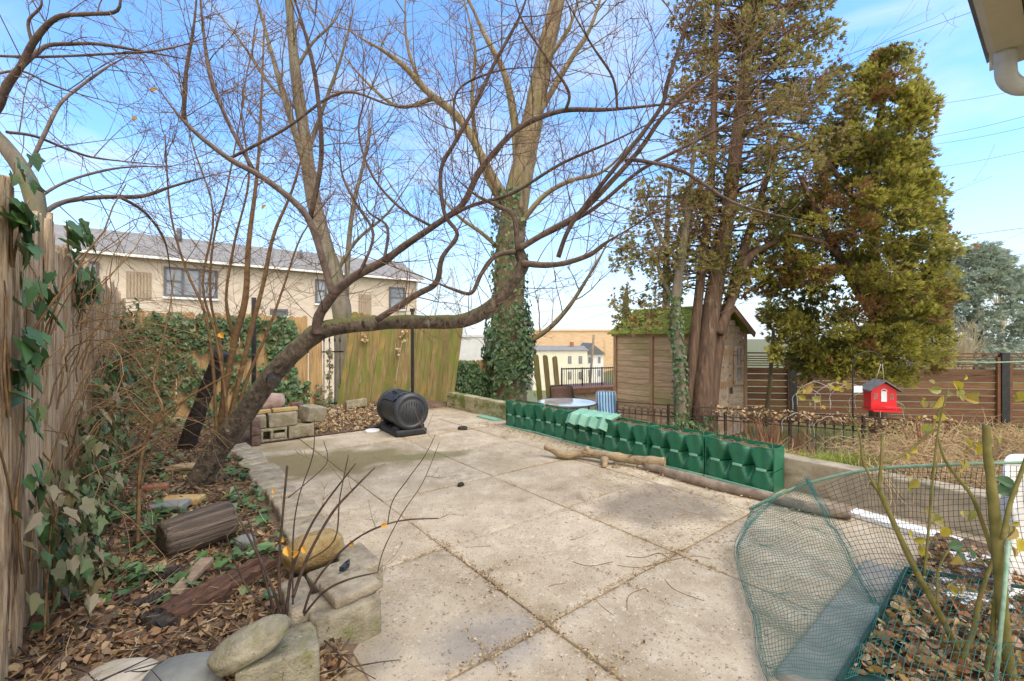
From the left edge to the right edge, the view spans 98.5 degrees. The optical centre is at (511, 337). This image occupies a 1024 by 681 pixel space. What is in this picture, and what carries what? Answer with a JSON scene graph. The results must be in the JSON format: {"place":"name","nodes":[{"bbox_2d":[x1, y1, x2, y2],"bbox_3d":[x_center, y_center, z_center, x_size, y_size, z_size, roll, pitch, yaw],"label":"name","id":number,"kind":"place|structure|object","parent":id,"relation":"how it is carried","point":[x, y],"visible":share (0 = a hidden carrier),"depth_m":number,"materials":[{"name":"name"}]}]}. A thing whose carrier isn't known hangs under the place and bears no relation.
{"place":"outdoors","nodes":[
{"label":"outdoors","id":0,"kind":"place"},
{"bbox_2d":[5,414,398,680],"bbox_3d":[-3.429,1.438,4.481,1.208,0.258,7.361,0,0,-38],"label":"leaf litter","id":1,"kind":"object","parent":0,"point":[29,674],"visible":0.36,"depth_m":2.21,"materials":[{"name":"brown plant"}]},
{"bbox_2d":[22,374,133,639],"bbox_3d":[-2.889,0.824,3.136,0.262,1.102,3.490,0,0,-38],"label":"ivy","id":2,"kind":"object","parent":1,"relation":"on","point":[72,561],"visible":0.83,"depth_m":2.15,"materials":[{"name":"green plant"}]},
{"bbox_2d":[80,657,158,680],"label":"white rock","id":3,"kind":"object","parent":1,"relation":"on","point":[130,676],"visible":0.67,"depth_m":1.79,"materials":[{"name":"stone"}]},
{"bbox_2d":[28,418,307,630],"bbox_3d":[-3.590,1.379,4.755,1.244,0.187,6.587,0,0,-39],"label":"ground ivy","id":4,"kind":"object","parent":1,"relation":"on","point":[264,547],"visible":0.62,"depth_m":3.01,"materials":[{"name":"green plant"}]},
{"bbox_2d":[85,262,251,545],"bbox_3d":[-2.261,0.552,2.905,1.145,2.161,0.406,0,0,0],"label":"thin sapling","id":5,"kind":"object","parent":1,"relation":"on","point":[140,478],"visible":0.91,"depth_m":2.94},
{"bbox_2d":[146,499,190,512],"bbox_3d":[-2.806,1.379,3.611,0.260,0.068,0.166,0,0,-11],"label":"bed stone","id":6,"kind":"object","parent":1,"relation":"on","point":[184,503],"visible":0.67,"depth_m":3.57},
{"bbox_2d":[142,651,224,680],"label":"grey rock","id":7,"kind":"object","parent":1,"relation":"on","point":[190,667],"visible":0.7,"depth_m":1.77,"materials":[{"name":"stone"}]},
{"bbox_2d":[170,557,213,596],"bbox_3d":[-1.833,1.365,2.521,0.081,0.091,0.268,0,0,0],"label":"short board","id":8,"kind":"object","parent":1,"relation":"on","point":[200,566],"visible":0.79,"depth_m":2.52,"materials":[{"name":"brown wood"}]},
{"bbox_2d":[156,501,237,558],"bbox_3d":[-2.115,1.290,2.973,0.266,0.270,0.420,0,0,37],"label":"charred log","id":9,"kind":"object","parent":1,"relation":"on","point":[211,524],"visible":0.91,"depth_m":2.88,"materials":[{"name":"wood"}]},
{"bbox_2d":[177,349,228,450],"bbox_3d":[-3.935,0.835,5.600,0.660,1.374,0.195,0,0,0],"label":"dead stump","id":10,"kind":"object","parent":1,"relation":"on","point":[186,436],"visible":0.65,"depth_m":5.53,"materials":[{"name":"brown wood"}]},
{"bbox_2d":[136,555,277,632],"bbox_3d":[-1.612,1.390,2.394,0.200,0.137,0.691,0,0,21],"label":"burnt plank","id":11,"kind":"object","parent":1,"relation":"on","point":[169,612],"visible":0.84,"depth_m":2.30,"materials":[{"name":"brown wood"}]},
{"bbox_2d":[69,0,408,435],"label":"bare shrub","id":12,"kind":"object","parent":1,"relation":"on","point":[221,417],"visible":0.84,"depth_m":4.87,"materials":[{"name":"brown plant"}]},
{"bbox_2d":[235,621,319,680],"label":"edging block","id":13,"kind":"object","parent":1,"relation":"on","point":[297,648],"depth_m":1.86,"materials":[{"name":"stone"}]},
{"bbox_2d":[207,614,291,676],"bbox_3d":[-1.079,1.261,1.821,0.300,0.166,0.157,0,0,-26],"label":"oval rock","id":14,"kind":"object","parent":13,"relation":"on","point":[241,648],"visible":1,"depth_m":1.77,"materials":[{"name":"stone"}]},
{"bbox_2d":[131,88,454,615],"bbox_3d":[-1.930,-0.568,3.251,4.116,3.866,0.947,0,0,44],"label":"foreground shrub","id":15,"kind":"object","parent":1,"relation":"on","point":[294,554],"visible":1,"depth_m":2.10,"materials":[{"name":"brown plant"}]},
{"bbox_2d":[279,578,317,625],"bbox_3d":[-1.083,1.380,2.227,0.124,0.187,0.348,0,0,-36],"label":"paver","id":16,"kind":"object","parent":1,"relation":"on","point":[297,614],"visible":0.51,"depth_m":2.15,"materials":[{"name":"stone"}]},
{"bbox_2d":[281,528,343,572],"bbox_3d":[-1.198,1.279,2.654,0.346,0.206,0.223,0,0,-19],"label":"boulder","id":17,"kind":"object","parent":1,"relation":"on","point":[325,540],"visible":0.77,"depth_m":2.58,"materials":[{"name":"stone"}]},
{"bbox_2d":[307,558,359,592],"bbox_3d":[-0.984,1.340,2.474,0.266,0.068,0.223,0,0,-43],"label":"paver","id":18,"kind":"object","parent":1,"relation":"on","point":[331,570],"visible":0.41,"depth_m":2.46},
{"bbox_2d":[82,0,1018,489],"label":"leaning tree","id":19,"kind":"object","parent":1,"relation":"on","point":[274,372],"visible":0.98,"depth_m":3.85,"materials":[{"name":"brown plant"}]},
{"bbox_2d":[239,398,446,443],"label":"soil","id":20,"kind":"structure","parent":0,"point":[246,436],"depth_m":7.57,"materials":[{"name":"soil"}]},
{"bbox_2d":[261,426,286,442],"bbox_3d":[-3.519,1.401,6.474,0.342,0.197,0.304,0,0,-38],"label":"hollow block","id":21,"kind":"object","parent":20,"relation":"on","point":[272,434],"depth_m":6.39,"materials":[{"name":"concrete"}]},
{"bbox_2d":[265,410,297,427],"bbox_3d":[-3.431,1.200,6.556,0.382,0.202,0.307,0,0,-40],"label":"concrete block","id":22,"kind":"object","parent":21,"relation":"on","point":[282,419],"depth_m":6.44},
{"bbox_2d":[287,421,313,438],"bbox_3d":[-3.229,1.399,6.705,0.368,0.197,0.308,0,0,-38],"label":"concrete block","id":23,"kind":"object","parent":20,"relation":"on","point":[300,429],"depth_m":6.58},
{"bbox_2d":[296,404,326,421],"bbox_3d":[-3.139,1.169,6.877,0.356,0.267,0.321,0,0,32],"label":"concrete block","id":24,"kind":"object","parent":23,"relation":"on","point":[309,412],"depth_m":6.76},
{"bbox_2d":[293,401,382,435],"bbox_3d":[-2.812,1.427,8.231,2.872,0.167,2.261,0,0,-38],"label":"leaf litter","id":25,"kind":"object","parent":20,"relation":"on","point":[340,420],"depth_m":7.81,"materials":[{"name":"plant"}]},
{"bbox_2d":[8,407,792,680],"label":"terrace base","id":26,"kind":"object","parent":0,"point":[353,674],"visible":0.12,"depth_m":2.02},
{"bbox_2d":[0,174,53,680],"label":"picket fence","id":27,"kind":"object","parent":26,"relation":"on","point":[15,613],"visible":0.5,"depth_m":1.91,"materials":[{"name":"wood"}]},
{"bbox_2d":[0,152,68,574],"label":"ivy","id":28,"kind":"object","parent":27,"relation":"attached to","point":[22,216],"visible":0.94,"depth_m":1.81,"materials":[{"name":"green plant"}]},
{"bbox_2d":[42,231,125,567],"bbox_3d":[-4.462,0.443,4.769,0.150,2.314,5.590,0,0,-38],"label":"picket fence","id":29,"kind":"object","parent":26,"relation":"on","point":[63,261],"visible":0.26,"depth_m":3.03,"materials":[{"name":"wood"}]},
{"bbox_2d":[58,218,105,314],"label":"ivy","id":30,"kind":"object","parent":29,"relation":"attached to","point":[76,234],"visible":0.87,"depth_m":3.02,"materials":[{"name":"green plant"}]},
{"bbox_2d":[37,297,141,595],"bbox_3d":[-4.036,0.410,4.523,0.257,2.010,6.366,0,0,-38],"label":"ivy","id":31,"kind":"object","parent":29,"relation":"attached to","point":[84,490],"visible":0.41,"depth_m":3.04,"materials":[{"name":"green plant"}]},
{"bbox_2d":[2,184,271,565],"bbox_3d":[-3.245,0.331,4.135,1.505,2.942,5.457,0,0,-37],"label":"dry vine","id":32,"kind":"object","parent":29,"relation":"attached to","point":[86,320],"visible":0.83,"depth_m":2.95,"materials":[{"name":"plant"}]},
{"bbox_2d":[0,0,345,371],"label":"bare tree","id":33,"kind":"object","parent":26,"relation":"on","point":[9,152],"visible":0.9,"depth_m":3.52,"materials":[{"name":"grey plant"}]},
{"bbox_2d":[125,310,307,423],"bbox_3d":[-5.160,0.548,7.931,2.750,2.004,0.101,0,0,-38],"label":"ivy fence","id":34,"kind":"object","parent":26,"relation":"on","point":[301,363],"visible":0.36,"depth_m":7.83,"materials":[{"name":"wood"}]},
{"bbox_2d":[124,311,272,424],"bbox_3d":[-5.374,0.527,7.644,2.221,1.948,0.156,0,0,-38],"label":"ivy","id":35,"kind":"object","parent":34,"relation":"attached to","point":[157,338],"visible":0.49,"depth_m":7.47,"materials":[{"name":"green plant"}]},
{"bbox_2d":[237,314,312,413],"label":"ivy","id":36,"kind":"object","parent":34,"relation":"attached to","point":[282,388],"visible":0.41,"depth_m":8.44,"materials":[{"name":"green plant"}]},
{"bbox_2d":[308,325,322,405],"bbox_3d":[-3.935,0.652,8.812,0.282,1.796,0.097,0,0,-38],"label":"fence plank pair","id":37,"kind":"object","parent":26,"relation":"on","point":[315,366],"visible":0.56,"depth_m":8.77},
{"bbox_2d":[313,341,333,407],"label":"ivy","id":38,"kind":"object","parent":37,"relation":"attached to","point":[329,353],"visible":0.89,"depth_m":8.85,"materials":[{"name":"green plant"}]},
{"bbox_2d":[337,312,462,404],"bbox_3d":[-2.446,0.501,10.050,3.058,2.098,0.100,0,0,-38],"label":"leaning fence","id":39,"kind":"object","parent":26,"relation":"on","point":[435,369],"visible":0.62,"depth_m":9.91,"materials":[{"name":"wood"}]},
{"bbox_2d":[0,0,1023,339],"label":"sky","id":40,"kind":"structure","parent":0,"point":[956,61],"materials":[{"name":"blue"}]},
{"bbox_2d":[176,339,1023,472],"bbox_3d":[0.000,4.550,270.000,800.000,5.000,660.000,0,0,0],"label":"ground","id":41,"kind":"structure","parent":0,"point":[756,345],"depth_m":12.85,"materials":[{"name":"brown soil"}]},
{"bbox_2d":[54,224,424,398],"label":"apartment house","id":42,"kind":"structure","parent":41,"relation":"on","point":[133,288],"depth_m":23.77,"materials":[{"name":"beige"}]},
{"bbox_2d":[162,266,218,300],"bbox_3d":[-16.286,-2.725,22.400,2.321,1.590,0.165,0,0,-38],"label":"window","id":43,"kind":"structure","parent":42,"relation":"in","point":[179,273],"depth_m":22.28,"materials":[{"name":"grey glass"}]},
{"bbox_2d":[147,0,505,405],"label":"grey tree","id":44,"kind":"object","parent":41,"relation":"on","point":[341,306],"visible":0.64,"depth_m":11.85,"materials":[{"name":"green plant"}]},
{"bbox_2d":[445,360,489,402],"bbox_3d":[-0.879,1.343,12.205,2.260,1.514,0.101,0,0,-38],"label":"fence","id":45,"kind":"object","parent":41,"relation":"on","point":[481,363],"visible":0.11,"depth_m":12.17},
{"bbox_2d":[443,360,491,404],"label":"ivy","id":46,"kind":"object","parent":45,"relation":"attached to","point":[466,377],"visible":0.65,"depth_m":11.86,"materials":[{"name":"green plant"}]},
{"bbox_2d":[459,335,484,361],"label":"grey warehouse","id":47,"kind":"structure","parent":41,"relation":"on","point":[470,350],"depth_m":70.00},
{"bbox_2d":[447,392,507,419],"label":"mossy wall","id":48,"kind":"structure","parent":41,"relation":"on","point":[475,404],"depth_m":8.73,"materials":[{"name":"concrete"}]},
{"bbox_2d":[296,0,711,400],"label":"mossy tree","id":49,"kind":"object","parent":41,"relation":"on","point":[524,170],"visible":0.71,"depth_m":12.16,"materials":[{"name":"brown plant"}]},
{"bbox_2d":[471,185,539,400],"bbox_3d":[0.018,-1.230,12.272,1.706,5.874,1.928,0,0,-40],"label":"ivy","id":50,"kind":"object","parent":49,"relation":"attached to","point":[528,350],"visible":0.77,"depth_m":11.90,"materials":[{"name":"green plant"}]},
{"bbox_2d":[533,355,559,400],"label":"leaning planks","id":51,"kind":"object","parent":41,"relation":"on","point":[546,373],"visible":0.62,"depth_m":11.24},
{"bbox_2d":[530,342,587,389],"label":"cream rowhouse","id":52,"kind":"structure","parent":41,"relation":"on","point":[571,356],"depth_m":58.00,"materials":[{"name":"beige"}]},
{"bbox_2d":[537,398,597,409],"bbox_3d":[1.143,1.695,9.200,1.266,0.716,1.266,0,0,0],"label":"glass table","id":53,"kind":"object","parent":41,"relation":"on","point":[576,403],"visible":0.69,"depth_m":9.13,"materials":[{"name":"clear glass"}]},
{"bbox_2d":[532,329,612,371],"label":"brick warehouse","id":54,"kind":"structure","parent":41,"relation":"on","point":[603,341],"depth_m":85.00,"materials":[{"name":"brick"}]},
{"bbox_2d":[551,382,612,400],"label":"deck","id":55,"kind":"structure","parent":41,"relation":"on","point":[589,391],"depth_m":14.54,"materials":[{"name":"brown wood"}]},
{"bbox_2d":[561,367,612,385],"bbox_3d":[2.701,1.426,15.098,2.388,0.861,0.055,0,0,-25],"label":"deck railing","id":56,"kind":"object","parent":55,"relation":"on","point":[586,368],"visible":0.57,"depth_m":14.99,"materials":[{"name":"black metal"}]},
{"bbox_2d":[580,342,604,382],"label":"white gabled house","id":57,"kind":"structure","parent":41,"relation":"on","point":[598,357],"depth_m":60.00,"materials":[{"name":"paint"}]},
{"bbox_2d":[595,390,620,414],"bbox_3d":[1.910,1.571,8.832,0.467,0.962,0.625,0,0,7],"label":"folding chair","id":58,"kind":"object","parent":41,"relation":"on","point":[606,400],"visible":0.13,"depth_m":9.09,"materials":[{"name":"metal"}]},
{"bbox_2d":[621,127,718,427],"bbox_3d":[2.844,-0.803,7.814,1.854,5.823,0.831,0,0,0],"label":"ivy clad tree","id":59,"kind":"object","parent":41,"relation":"on","point":[680,392],"visible":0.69,"depth_m":7.63,"materials":[{"name":"green plant"}]},
{"bbox_2d":[607,305,755,435],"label":"garden shed","id":60,"kind":"structure","parent":41,"relation":"on","point":[642,367],"depth_m":9.04,"materials":[{"name":"wood"}]},
{"bbox_2d":[718,345,732,434],"bbox_3d":[4.124,1.015,8.539,0.570,1.750,0.085,0,0,-38],"label":"door","id":61,"kind":"structure","parent":60,"relation":"in","point":[725,391],"depth_m":8.58,"materials":[{"name":"wood"}]},
{"bbox_2d":[734,346,743,384],"bbox_3d":[4.612,0.560,8.963,0.340,0.780,0.037,0,0,-38],"label":"window","id":62,"kind":"structure","parent":60,"relation":"in","point":[738,350],"depth_m":8.94,"materials":[{"name":"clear glass"}]},
{"bbox_2d":[667,404,723,433],"bbox_3d":[3.136,1.633,7.549,0.926,0.933,0.049,0,0,28],"label":"iron fence bay","id":63,"kind":"object","parent":41,"relation":"on","point":[669,412],"visible":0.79,"depth_m":7.51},
{"bbox_2d":[665,413,719,432],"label":"ivy","id":64,"kind":"object","parent":63,"relation":"attached to","point":[693,423],"visible":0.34,"depth_m":7.39,"materials":[{"name":"green plant"}]},
{"bbox_2d":[606,0,868,433],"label":"tall conifer","id":65,"kind":"object","parent":41,"relation":"on","point":[710,319],"visible":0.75,"depth_m":7.87,"materials":[{"name":"green plant"}]},
{"bbox_2d":[724,407,788,442],"bbox_3d":[3.929,1.629,7.107,0.926,0.942,0.049,0,0,28],"label":"iron fence bay","id":66,"kind":"object","parent":41,"relation":"on","point":[733,420],"visible":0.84,"depth_m":7.14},
{"bbox_2d":[538,400,1023,489],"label":"dry growth","id":67,"kind":"object","parent":41,"relation":"on","point":[954,452],"visible":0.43,"depth_m":4.92,"materials":[{"name":"plant"}]},
{"bbox_2d":[788,411,861,454],"bbox_3d":[4.721,1.625,6.666,0.926,0.950,0.049,0,0,28],"label":"iron fence bay","id":68,"kind":"object","parent":41,"relation":"on","point":[790,421],"visible":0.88,"depth_m":6.71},
{"bbox_2d":[742,39,981,450],"bbox_3d":[6.267,-1.676,8.081,3.510,7.665,3.317,0,0,31],"label":"dense thuja","id":69,"kind":"object","parent":41,"relation":"on","point":[900,313],"visible":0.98,"depth_m":7.52,"materials":[{"name":"green plant"}]},
{"bbox_2d":[747,352,1023,427],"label":"slat fence","id":70,"kind":"object","parent":41,"relation":"on","point":[1006,406],"visible":0.34,"depth_m":10.27,"materials":[{"name":"brown wood"}]},
{"bbox_2d":[784,453,1000,536],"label":"retaining wall","id":71,"kind":"structure","parent":41,"relation":"on","point":[797,468],"depth_m":3.79,"materials":[{"name":"concrete"}]},
{"bbox_2d":[858,456,995,516],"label":"hanging vine","id":72,"kind":"object","parent":71,"relation":"hanging from","point":[920,469],"visible":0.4,"depth_m":3.75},
{"bbox_2d":[906,239,1023,375],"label":"spruce","id":73,"kind":"object","parent":41,"relation":"on","point":[1010,279],"visible":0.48,"depth_m":25.38,"materials":[{"name":"green plant"}]},
{"bbox_2d":[933,307,1002,368],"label":"pale bush","id":74,"kind":"object","parent":41,"relation":"on","point":[963,342],"visible":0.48,"depth_m":21.60,"materials":[{"name":"plant"}]},
{"bbox_2d":[249,408,986,680],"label":"patio","id":75,"kind":"structure","parent":0,"point":[410,642],"depth_m":3.01,"materials":[{"name":"concrete"}]},
{"bbox_2d":[277,500,321,522],"bbox_3d":[-1.740,1.454,3.608,0.300,0.132,0.338,0,0,-34],"label":"edging stone","id":76,"kind":"object","parent":75,"relation":"on","point":[308,508],"visible":0.57,"depth_m":3.56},
{"bbox_2d":[279,515,332,544],"bbox_3d":[-1.538,1.462,3.294,0.326,0.136,0.394,0,0,-38],"label":"edging stone","id":77,"kind":"object","parent":75,"relation":"on","point":[302,525],"visible":0.38,"depth_m":3.28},
{"bbox_2d":[309,591,380,647],"bbox_3d":[-0.865,1.408,2.223,0.324,0.205,0.267,0,0,-42],"label":"corner block","id":78,"kind":"object","parent":75,"relation":"on","point":[358,617],"depth_m":2.14,"materials":[{"name":"concrete"}]},
{"bbox_2d":[319,566,379,607],"bbox_3d":[-0.839,1.276,2.269,0.226,0.063,0.244,0,0,44],"label":"paver","id":79,"kind":"object","parent":78,"relation":"on","point":[343,593],"visible":0.94,"depth_m":2.23,"materials":[{"name":"stone"}]},
{"bbox_2d":[332,543,382,588],"bbox_3d":[-0.957,1.439,2.713,0.207,0.211,0.346,0,0,-41],"label":"edging stone","id":80,"kind":"object","parent":75,"relation":"on","point":[363,556],"visible":0.36,"depth_m":2.68,"materials":[{"name":"stone"}]},
{"bbox_2d":[377,388,427,436],"bbox_3d":[-1.754,1.165,7.035,0.570,0.660,0.815,0,0,-36],"label":"compost tumbler","id":81,"kind":"object","parent":75,"relation":"on","point":[396,410],"visible":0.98,"depth_m":6.75,"materials":[{"name":"black plastic"}]},
{"bbox_2d":[505,398,543,431],"bbox_3d":[0.215,1.234,7.305,0.345,0.540,0.718,0,0,-36],"label":"tiered planter","id":82,"kind":"object","parent":75,"relation":"on","point":[520,415],"visible":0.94,"depth_m":7.22,"materials":[{"name":"plastic"}]},
{"bbox_2d":[289,429,800,614],"bbox_3d":[-0.038,1.428,4.608,3.416,0.206,5.994,0,0,-43],"label":"fallen branch","id":83,"kind":"object","parent":75,"relation":"on","point":[604,456],"depth_m":5.14,"materials":[{"name":"wood"}]},
{"bbox_2d":[533,400,574,440],"bbox_3d":[0.666,1.231,6.763,0.384,0.535,0.720,2,-1,-36],"label":"tiered planter","id":84,"kind":"object","parent":75,"relation":"on","point":[549,421],"visible":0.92,"depth_m":6.70,"materials":[{"name":"plastic"}]},
{"bbox_2d":[404,531,727,680],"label":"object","id":85,"kind":"object","parent":75,"relation":"on","point":[531,634],"visible":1,"depth_m":2.34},
{"bbox_2d":[415,528,740,680],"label":"joint crumbs","id":86,"kind":"object","parent":75,"relation":"on","point":[644,641],"visible":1,"depth_m":2.52,"materials":[{"name":"brown plant"}]},
{"bbox_2d":[563,410,605,449],"bbox_3d":[1.083,1.231,6.199,0.384,0.535,0.720,1,0,-40],"label":"tiered planter","id":87,"kind":"object","parent":75,"relation":"on","point":[590,437],"visible":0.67,"depth_m":6.12,"materials":[{"name":"plastic"}]},
{"bbox_2d":[565,408,620,431],"bbox_3d":[1.101,1.127,6.094,0.360,0.195,0.720,0,0,-40],"label":"planter tray","id":88,"kind":"object","parent":87,"relation":"on","point":[585,419],"visible":0.99,"depth_m":6.03,"materials":[{"name":"green plastic"}]},
{"bbox_2d":[260,416,929,680],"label":"straw litter","id":89,"kind":"object","parent":75,"relation":"on","point":[592,537],"visible":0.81,"depth_m":3.48,"materials":[{"name":"plant"}]},
{"bbox_2d":[601,416,657,455],"bbox_3d":[1.517,1.233,5.649,0.346,0.538,0.719,0,0,-36],"label":"tiered planter","id":90,"kind":"object","parent":75,"relation":"on","point":[625,435],"visible":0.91,"depth_m":5.57,"materials":[{"name":"plastic"}]},
{"bbox_2d":[648,424,713,475],"bbox_3d":[1.959,1.234,5.113,0.343,0.540,0.718,0,0,-35],"label":"tiered planter","id":91,"kind":"object","parent":75,"relation":"on","point":[680,448],"visible":0.91,"depth_m":5.02,"materials":[{"name":"plastic"}]},
{"bbox_2d":[704,432,783,492],"bbox_3d":[2.401,1.233,4.561,0.349,0.540,0.720,0,0,-35],"label":"tiered planter","id":92,"kind":"object","parent":75,"relation":"on","point":[749,463],"visible":0.97,"depth_m":4.46,"materials":[{"name":"green plastic"}]},
{"bbox_2d":[643,464,850,519],"bbox_3d":[2.120,1.451,4.278,0.179,0.107,1.883,0,0,-43],"label":"grey pole","id":93,"kind":"object","parent":75,"relation":"on","point":[757,494],"visible":0.85,"depth_m":4.16,"materials":[{"name":"wood"}]},
{"bbox_2d":[777,560,901,680],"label":"coping slab","id":94,"kind":"structure","parent":75,"relation":"on","point":[796,677],"depth_m":2.20,"materials":[{"name":"concrete"}]},
{"bbox_2d":[851,508,963,540],"bbox_3d":[3.057,1.478,3.456,0.151,0.035,0.662,0,0,-30],"label":"white board","id":95,"kind":"object","parent":75,"relation":"on","point":[879,522],"visible":0.43,"depth_m":3.50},
{"bbox_2d":[903,531,1023,680],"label":"rose bed soil","id":96,"kind":"structure","parent":75,"relation":"on","point":[974,675],"depth_m":2.18,"materials":[{"name":"soil"}]},
{"bbox_2d":[734,461,1023,680],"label":"garden netting","id":97,"kind":"object","parent":96,"relation":"on","point":[812,482],"visible":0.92,"depth_m":2.47,"materials":[{"name":"green plastic"}]},
{"bbox_2d":[797,374,1023,679],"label":"rose bush","id":98,"kind":"object","parent":96,"relation":"on","point":[997,537],"visible":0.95,"depth_m":1.97,"materials":[{"name":"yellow plant"}]},
{"bbox_2d":[837,567,1023,680],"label":"bed liner","id":99,"kind":"object","parent":96,"relation":"on","point":[849,665],"visible":0.3,"depth_m":2.10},
{"bbox_2d":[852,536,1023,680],"bbox_3d":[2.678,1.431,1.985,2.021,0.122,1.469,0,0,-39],"label":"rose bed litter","id":100,"kind":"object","parent":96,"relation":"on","point":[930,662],"visible":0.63,"depth_m":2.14,"materials":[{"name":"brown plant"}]},
{"bbox_2d":[924,551,1023,608],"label":"white sheeting","id":101,"kind":"object","parent":96,"relation":"on","point":[978,570],"visible":0.24,"depth_m":2.58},
{"bbox_2d":[993,540,1010,680],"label":"bamboo stake","id":102,"kind":"object","parent":96,"relation":"on","point":[1002,606],"visible":0.92,"depth_m":1.80,"materials":[{"name":"green wood"}]},
{"bbox_2d":[1000,454,1023,594],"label":"white tarp bag","id":103,"kind":"object","parent":96,"relation":"on","point":[1015,457],"visible":0.24,"depth_m":2.66,"materials":[{"name":"plastic"}]},
{"bbox_2d":[737,423,1022,447],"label":"lawn","id":104,"kind":"structure","parent":0,"point":[818,438],"depth_m":9.19,"materials":[{"name":"green plant"}]},
{"bbox_2d":[968,0,1023,95],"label":"house eave","id":105,"kind":"object","parent":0,"point":[999,24],"visible":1,"depth_m":2.01,"materials":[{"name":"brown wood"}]},
{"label":"raised border soil","id":106,"kind":"structure","parent":0,"visible":0},
{"bbox_2d":[740,417,786,444],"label":"dead stalks","id":107,"kind":"object","parent":106,"relation":"on","point":[764,438],"visible":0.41,"depth_m":5.63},
{"bbox_2d":[785,446,892,467],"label":"grass clump","id":108,"kind":"object","parent":106,"relation":"on","point":[836,458],"visible":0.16,"depth_m":4.75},
{"bbox_2d":[708,400,1023,487],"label":"border litter","id":109,"kind":"object","parent":106,"relation":"on","point":[871,421],"visible":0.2,"depth_m":6.56,"materials":[{"name":"plant"}]},
{"bbox_2d":[852,351,883,452],"bbox_3d":[4.846,0.900,6.000,0.440,1.441,0.017,0,0,0],"label":"shepherd hook","id":110,"kind":"object","parent":106,"relation":"on","point":[853,383],"visible":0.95,"depth_m":5.99,"materials":[{"name":"black metal"}]},
{"bbox_2d":[861,364,902,412],"bbox_3d":[4.998,0.670,5.980,0.390,0.626,0.342,0,0,14],"label":"bird feeder","id":111,"kind":"object","parent":110,"relation":"hanging from","point":[879,395],"visible":1,"depth_m":5.91,"materials":[{"name":"wood"}]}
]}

